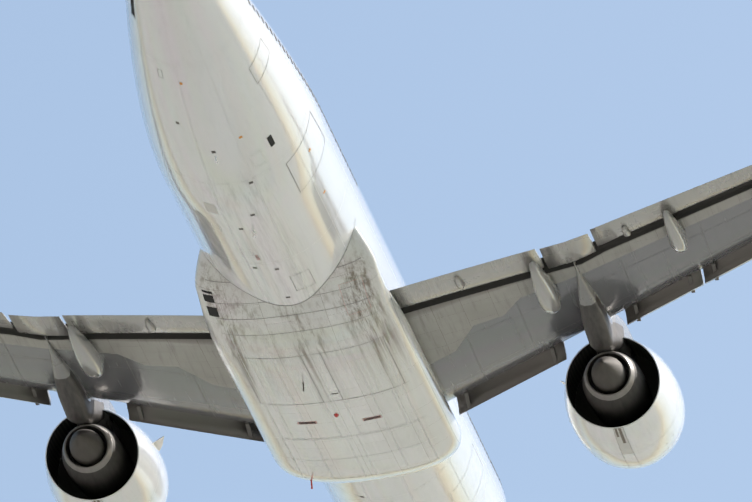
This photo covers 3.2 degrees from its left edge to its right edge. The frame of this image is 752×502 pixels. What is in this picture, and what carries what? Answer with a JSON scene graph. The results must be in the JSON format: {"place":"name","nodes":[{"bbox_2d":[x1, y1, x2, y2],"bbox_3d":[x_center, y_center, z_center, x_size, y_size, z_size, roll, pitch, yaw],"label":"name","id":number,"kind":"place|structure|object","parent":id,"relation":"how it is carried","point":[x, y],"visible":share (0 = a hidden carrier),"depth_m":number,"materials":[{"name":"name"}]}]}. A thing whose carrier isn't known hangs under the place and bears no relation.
{"place":"outdoors","nodes":[
{"label":"outdoors","id":0,"kind":"place"},
{"bbox_2d":[50,450,168,501],"bbox_3d":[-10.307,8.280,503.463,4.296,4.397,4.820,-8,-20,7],"label":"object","id":1,"kind":"object","parent":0,"point":[136,496],"visible":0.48,"depth_m":501.79,"materials":[{"name":"white metal"}]},
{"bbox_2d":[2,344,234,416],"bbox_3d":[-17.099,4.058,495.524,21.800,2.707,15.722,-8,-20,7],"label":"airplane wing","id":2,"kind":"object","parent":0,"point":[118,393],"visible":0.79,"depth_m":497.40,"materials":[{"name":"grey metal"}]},
{"bbox_2d":[125,0,505,501],"bbox_3d":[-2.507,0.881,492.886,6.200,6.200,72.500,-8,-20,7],"label":"fuselage","id":3,"kind":"object","parent":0,"point":[302,220],"visible":0.67,"depth_m":475.67,"materials":[{"name":"paint"}]},
{"bbox_2d":[215,156,338,488],"bbox_3d":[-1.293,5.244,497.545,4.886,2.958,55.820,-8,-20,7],"label":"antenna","id":4,"kind":"object","parent":3,"relation":"attached to","point":[254,237],"visible":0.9,"depth_m":479.27,"materials":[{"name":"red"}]},
{"bbox_2d":[125,0,504,501],"bbox_3d":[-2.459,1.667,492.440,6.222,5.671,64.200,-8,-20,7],"label":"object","id":5,"kind":"object","parent":3,"relation":"attached to","point":[211,208],"visible":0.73,"depth_m":487.11,"materials":[{"name":"grey"}]},
{"bbox_2d":[195,226,460,482],"bbox_3d":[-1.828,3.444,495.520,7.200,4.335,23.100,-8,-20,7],"label":"belly fairing","id":6,"kind":"object","parent":3,"relation":"attached to","point":[429,403],"visible":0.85,"depth_m":493.11,"materials":[{"name":"paint"}]},
{"bbox_2d":[0,322,254,423],"bbox_3d":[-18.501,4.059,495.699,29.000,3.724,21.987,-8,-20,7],"label":"wing","id":7,"kind":"structure","parent":6,"relation":"attached to","point":[183,355],"depth_m":496.16,"materials":[{"name":"grey metal"}]},
{"bbox_2d":[0,312,12,327],"bbox_3d":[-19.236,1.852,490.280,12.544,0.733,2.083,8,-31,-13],"label":"outboard flap","id":8,"kind":"object","parent":7,"relation":"attached to","point":[5,322],"visible":1,"depth_m":491.68,"materials":[{"name":"paint"}]},
{"bbox_2d":[8,315,67,335],"bbox_3d":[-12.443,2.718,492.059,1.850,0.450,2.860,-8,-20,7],"label":"flaperon","id":9,"kind":"object","parent":7,"relation":"attached to","point":[50,325],"visible":0.96,"depth_m":491.87,"materials":[{"name":"paint"}]},
{"bbox_2d":[44,335,119,438],"bbox_3d":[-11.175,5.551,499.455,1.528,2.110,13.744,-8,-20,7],"label":"pylon","id":10,"kind":"object","parent":7,"relation":"on","point":[80,405],"visible":0.67,"depth_m":497.77,"materials":[{"name":"metal"}]},
{"bbox_2d":[62,424,133,499],"bbox_3d":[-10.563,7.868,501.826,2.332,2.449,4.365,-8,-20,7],"label":"cowl","id":11,"kind":"object","parent":10,"relation":"attached to","point":[113,475],"visible":0.65,"depth_m":500.76,"materials":[{"name":"metal"}]},
{"bbox_2d":[63,424,112,472],"bbox_3d":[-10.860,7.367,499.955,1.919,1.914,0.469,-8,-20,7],"label":"exhaust nozzle","id":12,"kind":"object","parent":11,"relation":"attached to","point":[103,462],"visible":1,"depth_m":499.81,"materials":[{"name":"silver metal"}]},
{"bbox_2d":[70,432,106,466],"bbox_3d":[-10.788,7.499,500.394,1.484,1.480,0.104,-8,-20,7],"label":"nozzle","id":13,"kind":"object","parent":11,"relation":"on","point":[76,462],"visible":0.19,"depth_m":500.39,"materials":[{"name":"grey metal"}]},
{"bbox_2d":[69,429,105,466],"bbox_3d":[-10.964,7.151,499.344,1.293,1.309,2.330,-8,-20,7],"label":"exhaust cone","id":14,"kind":"object","parent":13,"relation":"attached to","point":[87,447],"visible":0.96,"depth_m":499.11,"materials":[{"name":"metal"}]},
{"bbox_2d":[45,409,168,501],"bbox_3d":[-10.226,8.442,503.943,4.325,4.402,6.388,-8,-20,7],"label":"nacelle","id":15,"kind":"object","parent":10,"relation":"attached to","point":[133,486],"visible":0.48,"depth_m":501.63,"materials":[{"name":"paint"}]},
{"bbox_2d":[46,410,133,486],"bbox_3d":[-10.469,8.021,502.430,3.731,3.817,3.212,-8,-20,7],"label":"engine bypass duct","id":16,"kind":"object","parent":15,"relation":"on","point":[64,428],"visible":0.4,"depth_m":502.93,"materials":[{"name":"black metal"}]},
{"bbox_2d":[58,428,137,499],"bbox_3d":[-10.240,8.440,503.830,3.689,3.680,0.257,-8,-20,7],"label":"fan exit vanes","id":17,"kind":"object","parent":16,"relation":"on","point":[68,485],"visible":0.23,"depth_m":503.97,"materials":[{"name":"grey metal"}]},
{"bbox_2d":[153,436,163,450],"bbox_3d":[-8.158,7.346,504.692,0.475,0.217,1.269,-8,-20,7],"label":"nacelle strake","id":18,"kind":"object","parent":15,"relation":"attached to","point":[158,443],"visible":0.79,"depth_m":504.45,"materials":[{"name":"white metal"}]},
{"bbox_2d":[67,326,103,377],"bbox_3d":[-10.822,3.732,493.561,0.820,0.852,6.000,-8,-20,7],"label":"flap track fairing","id":19,"kind":"object","parent":7,"relation":"on","point":[88,356],"visible":0.98,"depth_m":493.09,"materials":[{"name":"paint"}]},
{"bbox_2d":[0,382,263,441],"bbox_3d":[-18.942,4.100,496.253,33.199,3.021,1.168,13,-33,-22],"label":"slats","id":20,"kind":"object","parent":7,"relation":"attached to","point":[194,422],"visible":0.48,"depth_m":501.38,"materials":[{"name":"paint"}]},
{"bbox_2d":[62,315,208,332],"bbox_3d":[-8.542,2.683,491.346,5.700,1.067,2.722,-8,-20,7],"label":"inboard flap","id":21,"kind":"object","parent":7,"relation":"attached to","point":[135,324],"visible":0.79,"depth_m":491.08,"materials":[{"name":"paint"}]},
{"bbox_2d":[145,320,155,331],"bbox_3d":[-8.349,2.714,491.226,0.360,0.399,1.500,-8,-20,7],"label":"flap hinge blister","id":22,"kind":"object","parent":21,"relation":"on","point":[150,326],"visible":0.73,"depth_m":490.96,"materials":[{"name":"paint"}]},
{"bbox_2d":[31,387,252,436],"bbox_3d":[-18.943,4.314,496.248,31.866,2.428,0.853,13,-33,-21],"label":"slat tracks","id":23,"kind":"object","parent":7,"relation":"on","point":[141,415],"visible":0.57,"depth_m":500.62,"materials":[{"name":"grey metal"}]},
{"bbox_2d":[401,180,751,401],"bbox_3d":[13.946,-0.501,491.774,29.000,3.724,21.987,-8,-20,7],"label":"wing","id":24,"kind":"structure","parent":6,"relation":"attached to","point":[438,325],"depth_m":493.13,"materials":[{"name":"grey metal"}]},
{"bbox_2d":[390,249,543,307],"bbox_3d":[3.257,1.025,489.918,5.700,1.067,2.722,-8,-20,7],"label":"inboard flap","id":25,"kind":"object","parent":24,"relation":"attached to","point":[470,277],"visible":0.88,"depth_m":489.65,"materials":[{"name":"paint"}]},
{"bbox_2d":[454,276,464,288],"bbox_3d":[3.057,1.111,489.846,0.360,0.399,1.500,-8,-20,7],"label":"flap hinge blister","id":26,"kind":"object","parent":25,"relation":"attached to","point":[459,282],"visible":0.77,"depth_m":489.56,"materials":[{"name":"paint"}]},
{"bbox_2d":[529,262,560,313],"bbox_3d":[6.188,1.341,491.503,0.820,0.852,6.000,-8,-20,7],"label":"flap track fairing","id":27,"kind":"object","parent":24,"relation":"on","point":[547,293],"visible":1,"depth_m":490.99,"materials":[{"name":"paint"}]},
{"bbox_2d":[540,234,595,268],"bbox_3d":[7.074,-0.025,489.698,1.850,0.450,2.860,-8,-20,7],"label":"flaperon","id":28,"kind":"object","parent":24,"relation":"attached to","point":[570,251],"visible":0.94,"depth_m":489.53,"materials":[{"name":"paint"}]},
{"bbox_2d":[464,262,718,406],"bbox_3d":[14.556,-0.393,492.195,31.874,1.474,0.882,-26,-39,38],"label":"slat tracks","id":29,"kind":"object","parent":24,"relation":"on","point":[553,354],"visible":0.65,"depth_m":496.47,"materials":[{"name":"grey metal"}]},
{"bbox_2d":[457,242,751,414],"bbox_3d":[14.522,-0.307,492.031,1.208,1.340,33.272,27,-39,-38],"label":"slats","id":30,"kind":"object","parent":24,"relation":"attached to","point":[510,378],"visible":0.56,"depth_m":496.42,"materials":[{"name":"paint"}]},
{"bbox_2d":[573,261,638,362],"bbox_3d":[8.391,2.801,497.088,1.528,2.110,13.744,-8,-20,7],"label":"pylon","id":31,"kind":"object","parent":24,"relation":"attached to","point":[604,331],"visible":0.69,"depth_m":495.36,"materials":[{"name":"metal"}]},
{"bbox_2d":[583,352,651,426],"bbox_3d":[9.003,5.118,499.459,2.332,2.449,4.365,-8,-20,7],"label":"cowl","id":32,"kind":"object","parent":31,"relation":"attached to","point":[634,403],"visible":0.71,"depth_m":498.39,"materials":[{"name":"metal"}]},
{"bbox_2d":[584,351,634,400],"bbox_3d":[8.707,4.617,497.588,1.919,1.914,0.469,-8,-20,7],"label":"exhaust nozzle","id":33,"kind":"object","parent":32,"relation":"attached to","point":[624,390],"visible":0.98,"depth_m":497.44,"materials":[{"name":"silver metal"}]},
{"bbox_2d":[591,360,628,393],"bbox_3d":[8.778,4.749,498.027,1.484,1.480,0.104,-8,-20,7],"label":"nozzle","id":34,"kind":"object","parent":32,"relation":"on","point":[595,387],"visible":0.25,"depth_m":498.02,"materials":[{"name":"grey metal"}]},
{"bbox_2d":[591,356,626,393],"bbox_3d":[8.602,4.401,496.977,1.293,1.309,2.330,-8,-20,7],"label":"exhaust cone","id":35,"kind":"object","parent":34,"relation":"attached to","point":[609,375],"visible":1,"depth_m":496.74,"materials":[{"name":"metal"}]},
{"bbox_2d":[564,337,684,468],"bbox_3d":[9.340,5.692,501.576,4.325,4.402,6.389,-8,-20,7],"label":"nacelle","id":36,"kind":"object","parent":31,"relation":"attached to","point":[661,413],"visible":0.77,"depth_m":499.86,"materials":[{"name":"paint"}]},
{"bbox_2d":[566,338,655,408],"bbox_3d":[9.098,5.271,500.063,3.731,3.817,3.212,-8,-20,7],"label":"engine bypass duct","id":37,"kind":"object","parent":36,"relation":"in","point":[583,357],"visible":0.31,"depth_m":500.67,"materials":[{"name":"black metal"}]},
{"bbox_2d":[575,356,658,426],"bbox_3d":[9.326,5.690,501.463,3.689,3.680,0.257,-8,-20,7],"label":"fan exit vanes","id":38,"kind":"object","parent":37,"relation":"on","point":[584,409],"visible":0.17,"depth_m":501.61,"materials":[{"name":"grey metal"}]},
{"bbox_2d":[590,165,751,245],"bbox_3d":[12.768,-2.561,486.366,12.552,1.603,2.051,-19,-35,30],"label":"outboard flap","id":39,"kind":"object","parent":24,"relation":"attached to","point":[602,234],"visible":0.92,"depth_m":487.40,"materials":[{"name":"paint"}]},
{"bbox_2d":[622,226,630,236],"bbox_3d":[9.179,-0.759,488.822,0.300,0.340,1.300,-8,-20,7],"label":"flap hinge blister","id":40,"kind":"object","parent":39,"relation":"attached to","point":[626,231],"visible":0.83,"depth_m":488.61,"materials":[{"name":"paint"}]},
{"bbox_2d":[663,210,687,252],"bbox_3d":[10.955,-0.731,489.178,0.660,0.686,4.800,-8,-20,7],"label":"flap track fairing","id":41,"kind":"object","parent":24,"relation":"on","point":[676,236],"visible":1,"depth_m":488.75,"materials":[{"name":"paint"}]},
{"bbox_2d":[0,0,751,501],"label":"sky","id":42,"kind":"structure","parent":0,"point":[471,133],"materials":[{"name":"blue"}]},
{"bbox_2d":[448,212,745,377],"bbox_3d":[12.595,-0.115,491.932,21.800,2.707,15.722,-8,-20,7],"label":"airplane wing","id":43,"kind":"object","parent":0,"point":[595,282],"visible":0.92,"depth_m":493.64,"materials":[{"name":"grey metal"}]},
{"bbox_2d":[570,371,684,466],"bbox_3d":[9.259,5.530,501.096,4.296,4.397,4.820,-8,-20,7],"label":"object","id":44,"kind":"object","parent":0,"point":[623,442],"visible":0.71,"depth_m":499.53,"materials":[{"name":"white metal"}]}
]}

